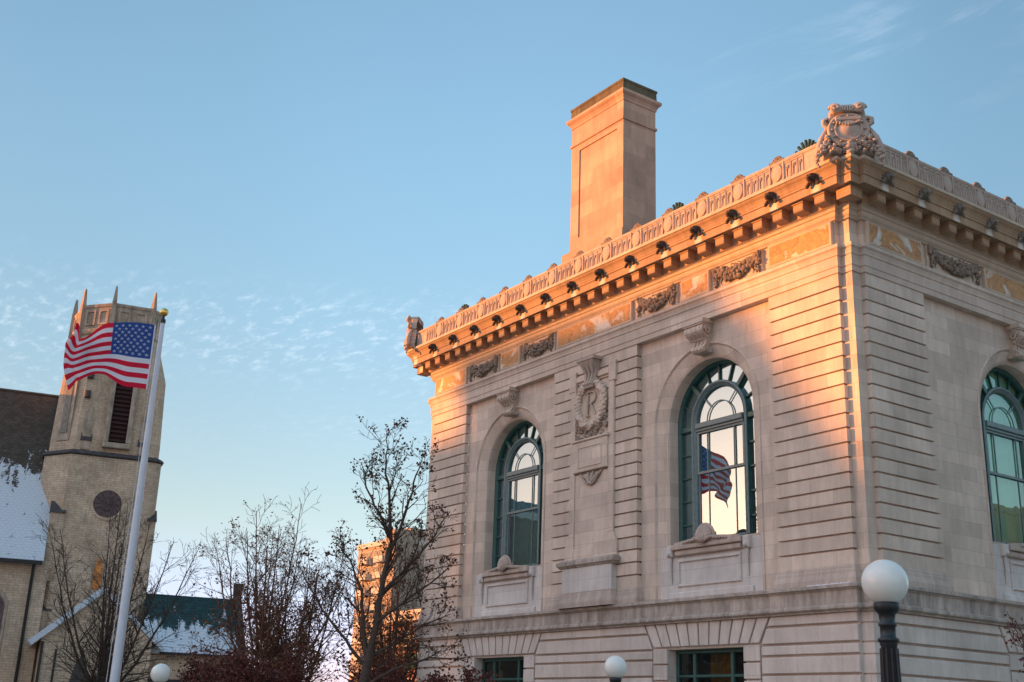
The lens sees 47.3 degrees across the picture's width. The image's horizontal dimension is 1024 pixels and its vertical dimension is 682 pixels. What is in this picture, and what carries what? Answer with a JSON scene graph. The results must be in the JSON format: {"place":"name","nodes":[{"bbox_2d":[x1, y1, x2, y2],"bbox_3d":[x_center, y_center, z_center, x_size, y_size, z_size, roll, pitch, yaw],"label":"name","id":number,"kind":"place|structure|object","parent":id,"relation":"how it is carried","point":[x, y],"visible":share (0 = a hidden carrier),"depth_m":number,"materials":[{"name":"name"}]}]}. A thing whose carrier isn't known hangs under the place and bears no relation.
{"place":"outdoors","nodes":[
{"label":"outdoors","id":0,"kind":"place"},
{"bbox_2d":[0,0,1023,681],"label":"sky","id":1,"kind":"structure","parent":0,"point":[294,182],"materials":[{"name":"blue"}]},
{"bbox_2d":[403,77,1023,681],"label":"stone building","id":2,"kind":"structure","parent":0,"point":[747,429],"depth_m":30.97,"materials":[{"name":"stone"}]},
{"bbox_2d":[482,657,523,681],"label":"window frame","id":3,"kind":"structure","parent":2,"relation":"in","point":[520,660],"depth_m":36.83,"materials":[{"name":"green paint"}]},
{"bbox_2d":[492,421,542,568],"bbox_3d":[0.376,5.077,38.608,0.215,4.950,3.200,14,-22,-33],"label":"arched window","id":4,"kind":"structure","parent":2,"relation":"in","point":[517,524],"depth_m":38.84,"materials":[{"name":"glass"}]},
{"bbox_2d":[676,648,743,681],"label":"window frame","id":5,"kind":"structure","parent":2,"relation":"in","point":[723,661],"depth_m":29.80,"materials":[{"name":"green paint"}]},
{"bbox_2d":[678,360,756,541],"bbox_3d":[5.629,2.922,31.471,0.215,4.950,3.200,14,-22,-33],"label":"arched window","id":6,"kind":"structure","parent":2,"relation":"in","point":[717,473],"depth_m":31.62,"materials":[{"name":"glass"}]},
{"bbox_2d":[980,367,1023,543],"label":"arched window","id":7,"kind":"structure","parent":2,"relation":"in","point":[1002,396],"depth_m":31.38,"materials":[{"name":"glass"}]},
{"label":"ground","id":8,"kind":"structure","parent":0,"visible":0},
{"bbox_2d":[0,286,244,681],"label":"church","id":9,"kind":"structure","parent":8,"relation":"on","point":[69,460],"depth_m":73.14,"materials":[{"name":"stone"}]},
{"bbox_2d":[385,609,420,681],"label":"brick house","id":10,"kind":"structure","parent":8,"relation":"on","point":[417,610],"depth_m":90.88,"materials":[{"name":"brick"}]},
{"bbox_2d":[349,528,463,680],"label":"apartment building","id":11,"kind":"structure","parent":8,"relation":"on","point":[374,554],"depth_m":195.32,"materials":[{"name":"brick"}]},
{"bbox_2d":[366,551,371,557],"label":"window","id":12,"kind":"structure","parent":11,"relation":"in","point":[368,553],"depth_m":200.34,"materials":[{"name":"glass"}]},
{"label":"lawn","id":13,"kind":"structure","parent":0,"visible":0},
{"bbox_2d":[25,494,210,681],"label":"bare tree","id":14,"kind":"object","parent":13,"relation":"on","point":[102,657],"visible":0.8,"depth_m":45.80,"materials":[{"name":"brown plant"}]},
{"bbox_2d":[106,308,168,681],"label":"flagpole","id":15,"kind":"object","parent":13,"relation":"on","point":[116,666],"visible":1,"depth_m":35.08,"materials":[{"name":"white metal"}]},
{"bbox_2d":[63,322,155,389],"bbox_3d":[-12.431,0.429,35.953,2.509,2.547,0.928,7,-19,-13],"label":"flag","id":16,"kind":"object","parent":15,"relation":"attached to","point":[120,353],"visible":1,"depth_m":36.13,"materials":[{"name":"multicoloured fabric"}]},
{"bbox_2d":[151,664,170,681],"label":"street lamp","id":17,"kind":"object","parent":13,"relation":"on","point":[160,672],"visible":1,"depth_m":27.59,"materials":[{"name":"white glass"}]},
{"bbox_2d":[172,640,253,681],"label":"red shrub","id":18,"kind":"object","parent":13,"relation":"on","point":[200,674],"visible":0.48,"depth_m":34.60,"materials":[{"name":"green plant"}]},
{"bbox_2d":[207,641,312,681],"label":"red shrub","id":19,"kind":"object","parent":13,"relation":"on","point":[240,671],"visible":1,"depth_m":32.04,"materials":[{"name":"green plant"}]},
{"bbox_2d":[172,484,372,681],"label":"maple tree","id":20,"kind":"object","parent":13,"relation":"on","point":[268,638],"visible":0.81,"depth_m":42.82,"materials":[{"name":"orange plant"}]},
{"bbox_2d":[225,548,365,681],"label":"maple tree","id":21,"kind":"object","parent":13,"relation":"on","point":[317,652],"visible":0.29,"depth_m":46.38,"materials":[{"name":"orange plant"}]},
{"bbox_2d":[278,415,471,681],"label":"pear tree","id":22,"kind":"object","parent":13,"relation":"on","point":[369,653],"visible":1,"depth_m":30.33,"materials":[{"name":"brown plant"}]},
{"bbox_2d":[326,547,425,681],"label":"maple tree","id":23,"kind":"object","parent":13,"relation":"on","point":[394,650],"visible":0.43,"depth_m":41.14,"materials":[{"name":"orange plant"}]},
{"bbox_2d":[348,653,416,681],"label":"red shrub","id":24,"kind":"object","parent":13,"relation":"on","point":[396,678],"visible":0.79,"depth_m":31.50,"materials":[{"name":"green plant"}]},
{"bbox_2d":[418,662,500,681],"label":"red shrub","id":25,"kind":"object","parent":13,"relation":"on","point":[467,673],"visible":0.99,"depth_m":30.27,"materials":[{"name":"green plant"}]},
{"bbox_2d":[604,655,626,681],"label":"street lamp","id":26,"kind":"object","parent":13,"relation":"on","point":[615,667],"visible":1,"depth_m":21.97,"materials":[{"name":"white glass"}]},
{"bbox_2d":[861,559,908,681],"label":"street lamp","id":27,"kind":"object","parent":13,"relation":"on","point":[885,584],"visible":1,"depth_m":10.18,"materials":[{"name":"black metal"}]},
{"bbox_2d":[1003,611,1023,681],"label":"crab apple tree","id":28,"kind":"object","parent":13,"relation":"on","point":[1012,624],"visible":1,"depth_m":13.49,"materials":[{"name":"red plant"}]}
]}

